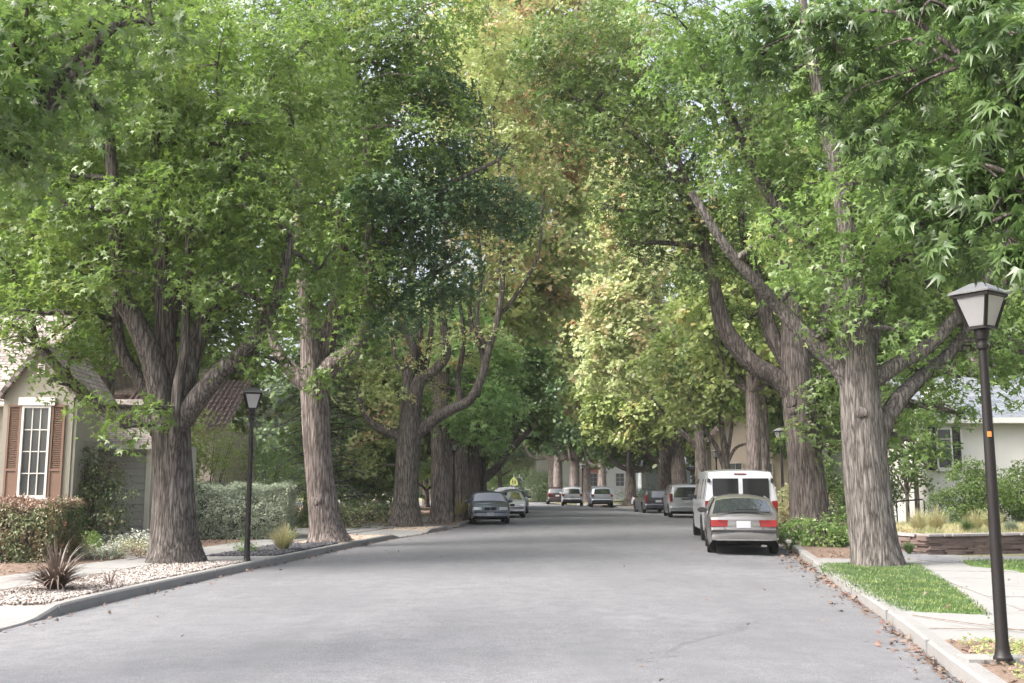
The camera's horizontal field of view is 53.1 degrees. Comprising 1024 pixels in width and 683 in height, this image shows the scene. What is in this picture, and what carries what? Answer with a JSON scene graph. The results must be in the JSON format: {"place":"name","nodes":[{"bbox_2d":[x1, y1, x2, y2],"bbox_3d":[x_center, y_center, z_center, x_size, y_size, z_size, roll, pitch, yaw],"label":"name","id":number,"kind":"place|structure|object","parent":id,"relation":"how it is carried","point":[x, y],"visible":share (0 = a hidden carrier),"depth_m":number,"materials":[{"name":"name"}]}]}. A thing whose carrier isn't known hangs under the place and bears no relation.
{"place":"outdoors","nodes":[
{"label":"outdoors","id":0,"kind":"place"},
{"bbox_2d":[0,607,40,624],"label":"driveway apron","id":1,"kind":"object","parent":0,"point":[9,615],"visible":1,"depth_m":12.57,"materials":[{"name":"concrete"}]},
{"bbox_2d":[0,559,244,606],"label":"white gravel","id":2,"kind":"structure","parent":0,"point":[18,595],"depth_m":15.67,"materials":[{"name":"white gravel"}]},
{"bbox_2d":[0,535,122,591],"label":"flax plant","id":3,"kind":"object","parent":2,"relation":"on","point":[60,577],"visible":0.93,"depth_m":14.74,"materials":[{"name":"brown plant"}]},
{"bbox_2d":[0,0,379,563],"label":"street tree","id":4,"kind":"object","parent":2,"relation":"on","point":[176,393],"visible":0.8,"depth_m":20.68,"materials":[{"name":"green plant"}]},
{"bbox_2d":[242,384,263,561],"bbox_3d":[-5.320,2.644,20.785,0.410,3.590,0.410,2,-8,-17],"label":"street lamp","id":5,"kind":"object","parent":2,"relation":"on","point":[252,395],"visible":0.98,"depth_m":20.79,"materials":[{"name":"black metal"}]},
{"bbox_2d":[0,516,428,590],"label":"sidewalk","id":6,"kind":"structure","parent":0,"point":[118,564],"depth_m":19.87,"materials":[{"name":"concrete"}]},
{"bbox_2d":[0,0,209,227],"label":"street tree","id":7,"kind":"object","parent":6,"relation":"on","point":[51,88],"visible":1,"depth_m":10.05,"materials":[{"name":"green plant"}]},
{"bbox_2d":[0,505,429,575],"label":"yard","id":8,"kind":"structure","parent":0,"point":[223,541],"depth_m":21.53,"materials":[{"name":"soil"}]},
{"bbox_2d":[0,493,88,562],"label":"hedge","id":9,"kind":"object","parent":8,"relation":"on","point":[20,536],"visible":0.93,"depth_m":20.41,"materials":[{"name":"green plant"}]},
{"bbox_2d":[0,315,117,545],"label":"cottage","id":10,"kind":"structure","parent":8,"relation":"on","point":[41,455],"depth_m":25.46,"materials":[{"name":"grey paint"}]},
{"bbox_2d":[16,397,55,500],"bbox_3d":[-11.814,2.649,25.308,0.880,2.545,0.140,0,-8,-3],"label":"window","id":11,"kind":"structure","parent":10,"relation":"in","point":[32,477],"depth_m":25.35,"materials":[{"name":"white paint"}]},
{"bbox_2d":[0,159,134,376],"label":"garden tree","id":12,"kind":"object","parent":8,"relation":"on","point":[5,227],"visible":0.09,"depth_m":33.61,"materials":[{"name":"green plant"}]},
{"bbox_2d":[64,545,123,560],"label":"groundcover plant","id":13,"kind":"object","parent":8,"relation":"on","point":[100,552],"visible":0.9,"depth_m":21.18,"materials":[{"name":"grey plant"}]},
{"bbox_2d":[75,437,140,545],"bbox_3d":[-10.720,3.929,26.270,2.576,2.917,1.784,-3,-9,22],"label":"shrub","id":14,"kind":"object","parent":8,"relation":"on","point":[105,509],"visible":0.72,"depth_m":26.20,"materials":[{"name":"green plant"}]},
{"bbox_2d":[70,221,190,375],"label":"garden tree","id":15,"kind":"object","parent":8,"relation":"on","point":[150,320],"visible":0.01,"depth_m":43.51,"materials":[{"name":"plant"}]},
{"bbox_2d":[0,0,281,396],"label":"garden tree","id":16,"kind":"object","parent":8,"relation":"on","point":[110,385],"visible":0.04,"depth_m":36.65,"materials":[{"name":"green plant"}]},
{"bbox_2d":[95,399,196,539],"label":"garage","id":17,"kind":"structure","parent":8,"relation":"on","point":[141,477],"depth_m":28.95,"materials":[{"name":"grey"}]},
{"bbox_2d":[94,368,255,495],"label":"stucco house","id":18,"kind":"structure","parent":8,"relation":"on","point":[226,399],"depth_m":42.62,"materials":[{"name":"tile"}]},
{"bbox_2d":[69,234,284,433],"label":"garden tree","id":19,"kind":"object","parent":8,"relation":"on","point":[241,412],"visible":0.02,"depth_m":52.42,"materials":[{"name":"green plant"}]},
{"bbox_2d":[191,409,216,482],"bbox_3d":[-12.185,4.225,35.996,3.304,4.791,3.360,0,-8,0],"label":"garden tree","id":20,"kind":"object","parent":8,"relation":"on","point":[202,451],"visible":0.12,"depth_m":36.07,"materials":[{"name":"green plant"}]},
{"bbox_2d":[0,526,436,601],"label":"fallen leaves","id":21,"kind":"object","parent":8,"relation":"on","point":[148,570],"visible":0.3,"depth_m":20.27,"materials":[{"name":"brown plant"}]},
{"bbox_2d":[191,412,252,482],"bbox_3d":[-11.404,4.708,37.082,4.176,4.342,3.456,0,-8,0],"label":"shrub","id":22,"kind":"object","parent":8,"relation":"on","point":[213,460],"visible":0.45,"depth_m":37.09,"materials":[{"name":"green plant"}]},
{"bbox_2d":[194,479,299,539],"bbox_3d":[-8.127,5.056,30.584,3.396,1.942,3.026,1,-8,-6],"label":"hedge","id":23,"kind":"object","parent":8,"relation":"on","point":[224,514],"visible":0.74,"depth_m":29.46,"materials":[{"name":"green plant"}]},
{"bbox_2d":[224,431,308,527],"bbox_3d":[-8.694,5.292,38.120,3.755,3.949,2.725,-1,-8,9],"label":"shrub","id":24,"kind":"object","parent":8,"relation":"on","point":[275,479],"visible":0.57,"depth_m":37.99,"materials":[{"name":"green plant"}]},
{"bbox_2d":[246,303,392,511],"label":"cedar tree","id":25,"kind":"object","parent":8,"relation":"on","point":[346,417],"visible":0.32,"depth_m":41.31,"materials":[{"name":"green plant"}]},
{"bbox_2d":[225,37,420,520],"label":"garden tree","id":26,"kind":"object","parent":8,"relation":"on","point":[349,331],"visible":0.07,"depth_m":46.51,"materials":[{"name":"green plant"}]},
{"bbox_2d":[308,499,395,528],"bbox_3d":[-5.797,6.368,37.141,3.161,1.389,1.968,0,-8,0],"label":"shrub","id":27,"kind":"object","parent":8,"relation":"on","point":[361,519],"visible":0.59,"depth_m":37.07,"materials":[{"name":"green plant"}]},
{"bbox_2d":[268,312,435,500],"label":"garden tree","id":28,"kind":"object","parent":8,"relation":"on","point":[388,353],"visible":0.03,"depth_m":54.72,"materials":[{"name":"green plant"}]},
{"bbox_2d":[278,353,432,518],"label":"garden tree","id":29,"kind":"object","parent":8,"relation":"on","point":[388,453],"visible":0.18,"depth_m":47.39,"materials":[{"name":"green plant"}]},
{"bbox_2d":[373,314,430,508],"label":"garden tree","id":30,"kind":"object","parent":8,"relation":"on","point":[426,439],"visible":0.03,"depth_m":68.46,"materials":[{"name":"brown plant"}]},
{"bbox_2d":[382,526,438,530],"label":"verge","id":31,"kind":"structure","parent":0,"point":[424,528],"depth_m":37.11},
{"bbox_2d":[330,0,598,526],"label":"street tree","id":32,"kind":"object","parent":31,"relation":"on","point":[409,433],"visible":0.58,"depth_m":40.84,"materials":[{"name":"green plant"}]},
{"bbox_2d":[423,521,462,524],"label":"verge","id":33,"kind":"structure","parent":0,"point":[456,522],"depth_m":42.60,"materials":[{"name":"soil"}]},
{"bbox_2d":[422,283,538,523],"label":"street tree","id":34,"kind":"object","parent":33,"relation":"on","point":[441,506],"visible":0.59,"depth_m":43.52,"materials":[{"name":"green plant"}]},
{"bbox_2d":[449,324,565,497],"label":"street tree","id":35,"kind":"object","parent":33,"relation":"on","point":[536,354],"visible":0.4,"depth_m":54.97,"materials":[{"name":"green plant"}]},
{"bbox_2d":[401,0,649,520],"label":"street tree","id":36,"kind":"object","parent":33,"relation":"on","point":[526,313],"visible":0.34,"depth_m":48.98,"materials":[{"name":"green plant"}]},
{"bbox_2d":[297,489,621,505],"bbox_3d":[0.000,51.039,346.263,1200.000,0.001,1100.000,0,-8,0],"label":"ground","id":37,"kind":"structure","parent":0,"point":[614,501],"depth_m":123.42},
{"bbox_2d":[0,520,481,630],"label":"kerb","id":38,"kind":"structure","parent":37,"relation":"on","point":[80,603],"depth_m":16.57,"materials":[{"name":"concrete"}]},
{"bbox_2d":[208,357,788,497],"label":"woods","id":39,"kind":"object","parent":37,"relation":"on","point":[261,423],"visible":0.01,"depth_m":161.65,"materials":[{"name":"green plant"}]},
{"bbox_2d":[485,440,533,487],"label":"garden tree","id":40,"kind":"object","parent":37,"relation":"on","point":[514,463],"visible":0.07,"depth_m":126.04,"materials":[{"name":"green plant"}]},
{"bbox_2d":[520,469,566,501],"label":"shrub","id":41,"kind":"object","parent":37,"relation":"on","point":[539,493],"visible":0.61,"depth_m":120.20,"materials":[{"name":"green plant"}]},
{"bbox_2d":[519,364,583,502],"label":"street tree","id":42,"kind":"object","parent":37,"relation":"on","point":[557,476],"visible":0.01,"depth_m":102.40,"materials":[{"name":"green plant"}]},
{"bbox_2d":[509,268,630,486],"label":"street tree","id":43,"kind":"object","parent":37,"relation":"on","point":[550,471],"visible":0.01,"depth_m":116.69,"materials":[{"name":"green plant"}]},
{"bbox_2d":[547,449,607,501],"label":"street tree","id":44,"kind":"object","parent":37,"relation":"on","point":[587,479],"depth_m":105.71,"materials":[{"name":"brown plant"}]},
{"bbox_2d":[530,452,637,499],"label":"house","id":45,"kind":"structure","parent":37,"relation":"on","point":[615,478],"depth_m":122.98,"materials":[{"name":"white paint"}]},
{"bbox_2d":[575,503,1006,682],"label":"kerb","id":46,"kind":"structure","parent":37,"relation":"on","point":[941,650],"depth_m":10.66,"materials":[{"name":"concrete"}]},
{"bbox_2d":[0,502,959,682],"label":"road","id":47,"kind":"structure","parent":0,"point":[291,628],"depth_m":12.07,"materials":[{"name":"grey asphalt"}]},
{"bbox_2d":[465,491,511,523],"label":"saloon car","id":48,"kind":"object","parent":47,"relation":"on","point":[489,505],"visible":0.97,"depth_m":44.50,"materials":[{"name":"blue paint"}]},
{"bbox_2d":[497,490,527,516],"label":"saloon car","id":49,"kind":"object","parent":47,"relation":"on","point":[518,503],"visible":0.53,"depth_m":53.95,"materials":[{"name":"white paint"}]},
{"bbox_2d":[559,486,583,505],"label":"sport utility car","id":50,"kind":"object","parent":47,"relation":"on","point":[571,494],"visible":0.98,"depth_m":86.21,"materials":[{"name":"white paint"}]},
{"bbox_2d":[586,486,612,506],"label":"hatchback car","id":51,"kind":"object","parent":47,"relation":"on","point":[600,495],"visible":0.97,"depth_m":81.29,"materials":[{"name":"silver paint"}]},
{"bbox_2d":[633,489,665,512],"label":"estate car","id":52,"kind":"object","parent":47,"relation":"on","point":[647,499],"visible":0.72,"depth_m":63.10,"materials":[{"name":"grey paint"}]},
{"bbox_2d":[661,483,695,516],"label":"minivan","id":53,"kind":"object","parent":47,"relation":"on","point":[677,499],"visible":0.59,"depth_m":53.64,"materials":[{"name":"silver paint"}]},
{"bbox_2d":[688,469,777,540],"bbox_3d":[6.873,5.083,31.999,2.530,2.116,5.320,-1,-8,6],"label":"van","id":54,"kind":"object","parent":47,"relation":"on","point":[710,484],"visible":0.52,"depth_m":29.71,"materials":[{"name":"white paint"}]},
{"bbox_2d":[697,493,778,553],"bbox_3d":[5.795,4.599,26.157,2.072,1.427,4.550,-1,-8,9],"label":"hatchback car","id":55,"kind":"object","parent":47,"relation":"on","point":[737,519],"visible":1,"depth_m":24.22,"materials":[{"name":"grey paint"}]},
{"bbox_2d":[775,540,965,682],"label":"fallen leaves","id":56,"kind":"object","parent":47,"relation":"on","point":[940,669],"visible":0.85,"depth_m":12.59,"materials":[{"name":"brown plant"}]},
{"bbox_2d":[1,0,1023,488],"label":"sky","id":57,"kind":"structure","parent":0,"point":[721,7],"materials":[{"name":"white"}]},
{"bbox_2d":[638,458,694,490],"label":"house","id":58,"kind":"structure","parent":0,"point":[644,478],"depth_m":87.20,"materials":[{"name":"white paint"}]},
{"bbox_2d":[613,504,1023,610],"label":"sidewalk","id":59,"kind":"structure","parent":0,"point":[977,580],"depth_m":16.69,"materials":[{"name":"concrete"}]},
{"bbox_2d":[613,503,1023,572],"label":"yard","id":60,"kind":"structure","parent":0,"point":[1018,554],"depth_m":22.61,"materials":[{"name":"grey concrete"}]},
{"bbox_2d":[626,242,775,469],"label":"street tree","id":61,"kind":"object","parent":60,"relation":"on","point":[711,409],"visible":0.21,"depth_m":52.36,"materials":[{"name":"green plant"}]},
{"bbox_2d":[705,413,788,506],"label":"house","id":62,"kind":"structure","parent":60,"relation":"on","point":[738,459],"depth_m":65.73,"materials":[{"name":"beige paint"}]},
{"bbox_2d":[717,35,916,390],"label":"garden tree","id":63,"kind":"object","parent":60,"relation":"on","point":[808,176],"visible":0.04,"depth_m":48.22,"materials":[{"name":"green plant"}]},
{"bbox_2d":[726,247,909,466],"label":"garden tree","id":64,"kind":"object","parent":60,"relation":"on","point":[776,421],"visible":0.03,"depth_m":45.52,"materials":[{"name":"green plant"}]},
{"bbox_2d":[801,1,1023,371],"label":"garden tree","id":65,"kind":"object","parent":60,"relation":"on","point":[1020,15],"visible":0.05,"depth_m":39.49,"materials":[{"name":"green plant"}]},
{"bbox_2d":[887,411,949,522],"bbox_3d":[11.961,3.958,30.778,2.261,3.848,2.686,0,-8,0],"label":"garden tree","id":66,"kind":"object","parent":60,"relation":"on","point":[914,476],"visible":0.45,"depth_m":30.74,"materials":[{"name":"green plant"}]},
{"bbox_2d":[877,343,963,516],"bbox_3d":[12.935,3.062,32.882,2.856,6.214,3.380,-5,-9,30],"label":"garden tree","id":67,"kind":"object","parent":60,"relation":"on","point":[886,394],"visible":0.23,"depth_m":32.67,"materials":[{"name":"green plant"}]},
{"bbox_2d":[821,354,1023,520],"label":"tree","id":68,"kind":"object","parent":60,"relation":"on","point":[838,459],"depth_m":46.44,"materials":[{"name":"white plant"}]},
{"bbox_2d":[827,208,1023,375],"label":"garden tree","id":69,"kind":"object","parent":60,"relation":"on","point":[990,363],"visible":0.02,"depth_m":43.79,"materials":[{"name":"green plant"}]},
{"bbox_2d":[888,376,1023,522],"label":"bungalow","id":70,"kind":"object","parent":60,"relation":"on","point":[1008,426],"visible":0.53,"depth_m":33.93,"materials":[{"name":"white paint"}]},
{"bbox_2d":[935,428,956,470],"bbox_3d":[14.239,3.555,33.684,0.660,1.425,0.140,0,-8,3],"label":"window","id":71,"kind":"structure","parent":70,"relation":"in","point":[942,432],"depth_m":33.73,"materials":[{"name":"white paint"}]},
{"bbox_2d":[897,532,1023,554],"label":"dry stone wall","id":72,"kind":"structure","parent":60,"relation":"on","point":[955,543],"depth_m":22.83,"materials":[{"name":"stone"}]},
{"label":"garden bed","id":73,"kind":"structure","parent":60,"relation":"on","visible":0},
{"bbox_2d":[831,468,912,522],"bbox_3d":[11.684,5.013,33.144,2.729,2.293,2.257,0,-8,0],"label":"shrub","id":74,"kind":"object","parent":73,"relation":"on","point":[895,492],"visible":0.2,"depth_m":33.02,"materials":[{"name":"green plant"}]},
{"bbox_2d":[922,454,1023,525],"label":"shrub","id":75,"kind":"object","parent":73,"relation":"on","point":[974,484],"visible":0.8,"depth_m":29.02,"materials":[{"name":"green plant"}]},
{"bbox_2d":[983,460,1023,524],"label":"shrub","id":76,"kind":"object","parent":73,"relation":"on","point":[1021,508],"visible":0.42,"depth_m":29.76,"materials":[{"name":"green plant"}]},
{"bbox_2d":[796,541,849,558],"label":"verge","id":77,"kind":"structure","parent":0,"point":[836,549],"depth_m":24.07,"materials":[{"name":"soil"}]},
{"bbox_2d":[503,0,881,539],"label":"street tree","id":78,"kind":"object","parent":77,"relation":"on","point":[791,382],"visible":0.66,"depth_m":29.97,"materials":[{"name":"green plant"}]},
{"bbox_2d":[653,191,840,469],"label":"street tree","id":79,"kind":"object","parent":77,"relation":"on","point":[751,387],"visible":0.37,"depth_m":41.56,"materials":[{"name":"green plant"}]},
{"bbox_2d":[673,222,839,471],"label":"street tree","id":80,"kind":"object","parent":77,"relation":"on","point":[765,446],"visible":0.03,"depth_m":43.60,"materials":[{"name":"green plant"}]},
{"bbox_2d":[775,483,836,527],"bbox_3d":[9.760,5.709,35.054,2.407,1.996,2.188,6,-10,-38],"label":"shrub","id":81,"kind":"object","parent":77,"relation":"on","point":[784,510],"visible":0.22,"depth_m":34.90,"materials":[{"name":"yellow plant"}]},
{"bbox_2d":[776,455,846,522],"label":"shrub","id":82,"kind":"object","parent":77,"relation":"on","point":[832,483],"visible":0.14,"depth_m":40.26,"materials":[{"name":"green plant"}]},
{"bbox_2d":[778,506,849,548],"bbox_3d":[7.997,4.828,26.315,2.368,1.263,2.396,0,-8,0],"label":"shrub","id":83,"kind":"object","parent":77,"relation":"on","point":[804,538],"visible":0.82,"depth_m":25.96,"materials":[{"name":"green plant"}]},
{"bbox_2d":[812,550,1023,682],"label":"fallen leaves","id":84,"kind":"object","parent":77,"relation":"on","point":[992,645],"visible":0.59,"depth_m":9.32,"materials":[{"name":"brown plant"}]},
{"bbox_2d":[785,534,963,562],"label":"garden path","id":85,"kind":"structure","parent":0,"point":[932,558],"depth_m":21.10,"materials":[{"name":"grey concrete"}]},
{"bbox_2d":[819,562,989,614],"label":"lawn","id":86,"kind":"structure","parent":0,"point":[922,594],"depth_m":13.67,"materials":[{"name":"plant"}]},
{"bbox_2d":[616,0,1023,566],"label":"street tree","id":87,"kind":"object","parent":86,"relation":"on","point":[856,326],"visible":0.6,"depth_m":20.30,"materials":[{"name":"green plant"}]},
{"bbox_2d":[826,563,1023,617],"bbox_3d":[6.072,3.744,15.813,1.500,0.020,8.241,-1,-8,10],"label":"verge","id":88,"kind":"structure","parent":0,"point":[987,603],"depth_m":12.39,"materials":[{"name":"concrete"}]},
{"bbox_2d":[836,520,1023,533],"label":"lawn grass","id":89,"kind":"structure","parent":0,"point":[947,527],"depth_m":24.95,"materials":[{"name":"yellow plant"}]},
{"bbox_2d":[908,614,1023,642],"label":"front walk","id":90,"kind":"structure","parent":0,"point":[979,631],"depth_m":10.94,"materials":[{"name":"concrete"}]},
{"bbox_2d":[945,640,1023,682],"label":"verge","id":91,"kind":"structure","parent":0,"point":[1008,676],"depth_m":8.52,"materials":[{"name":"soil"}]},
{"bbox_2d":[713,0,1023,299],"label":"street tree","id":92,"kind":"object","parent":91,"relation":"on","point":[957,205],"visible":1,"depth_m":7.67,"materials":[{"name":"green plant"}]},
{"bbox_2d":[954,654,1023,663],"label":"lamp pad","id":93,"kind":"object","parent":91,"relation":"on","point":[973,658],"visible":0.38,"depth_m":8.68,"materials":[{"name":"concrete"}]},
{"bbox_2d":[948,279,1012,660],"bbox_3d":[4.130,1.045,8.841,0.376,3.296,0.376,6,-10,-35],"label":"street lamp","id":94,"kind":"object","parent":93,"relation":"on","point":[980,306],"visible":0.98,"depth_m":8.85,"materials":[{"name":"black metal"}]},
{"bbox_2d":[955,633,1023,678],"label":"groundcover","id":95,"kind":"object","parent":91,"relation":"on","point":[1017,647],"visible":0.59,"depth_m":9.33,"materials":[{"name":"yellow plant"}]},
{"bbox_2d":[964,558,1023,569],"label":"lawn grass","id":96,"kind":"structure","parent":0,"point":[1019,564],"depth_m":19.31,"materials":[{"name":"green plant"}]},
{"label":"verge","id":97,"kind":"structure","parent":0,"visible":0},
{"bbox_2d":[209,541,337,555],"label":"dark gravel","id":98,"kind":"structure","parent":97,"relation":"on","point":[272,549],"depth_m":23.75,"materials":[{"name":"grey gravel"}]},
{"bbox_2d":[261,519,308,548],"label":"ornamental grass","id":99,"kind":"object","parent":98,"relation":"on","point":[281,540],"depth_m":23.86,"materials":[{"name":"green plant"}]},
{"bbox_2d":[194,0,550,542],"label":"street tree","id":100,"kind":"object","parent":98,"relation":"on","point":[321,372],"visible":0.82,"depth_m":28.96,"materials":[{"name":"green plant"}]},
{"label":"verge","id":101,"kind":"structure","parent":0,"visible":0},
{"bbox_2d":[523,341,598,503],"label":"street tree","id":102,"kind":"object","parent":101,"relation":"on","point":[554,448],"visible":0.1,"depth_m":96.80,"materials":[{"name":"green plant"}]},
{"bbox_2d":[567,322,657,505],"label":"street tree","id":103,"kind":"object","parent":101,"relation":"on","point":[630,461],"visible":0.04,"depth_m":83.72,"materials":[{"name":"green plant"}]},
{"bbox_2d":[524,0,733,489],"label":"street tree","id":104,"kind":"object","parent":101,"relation":"on","point":[564,358],"visible":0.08,"depth_m":70.22,"materials":[{"name":"green plant"}]},
{"bbox_2d":[559,156,706,482],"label":"street tree","id":105,"kind":"object","parent":101,"relation":"on","point":[608,305],"visible":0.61,"depth_m":59.59,"materials":[{"name":"green plant"}]},
{"bbox_2d":[574,353,709,483],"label":"street tree","id":106,"kind":"object","parent":101,"relation":"on","point":[624,433],"visible":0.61,"depth_m":66.03,"materials":[{"name":"green plant"}]},
{"bbox_2d":[608,326,717,488],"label":"street tree","id":107,"kind":"object","parent":101,"relation":"on","point":[651,457],"depth_m":73.42,"materials":[{"name":"green plant"}]},
{"label":"sidewalk bed","id":108,"kind":"structure","parent":0,"visible":0},
{"bbox_2d":[550,339,625,486],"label":"street tree","id":109,"kind":"object","parent":108,"relation":"on","point":[576,444],"visible":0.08,"depth_m":94.14,"materials":[{"name":"green plant"}]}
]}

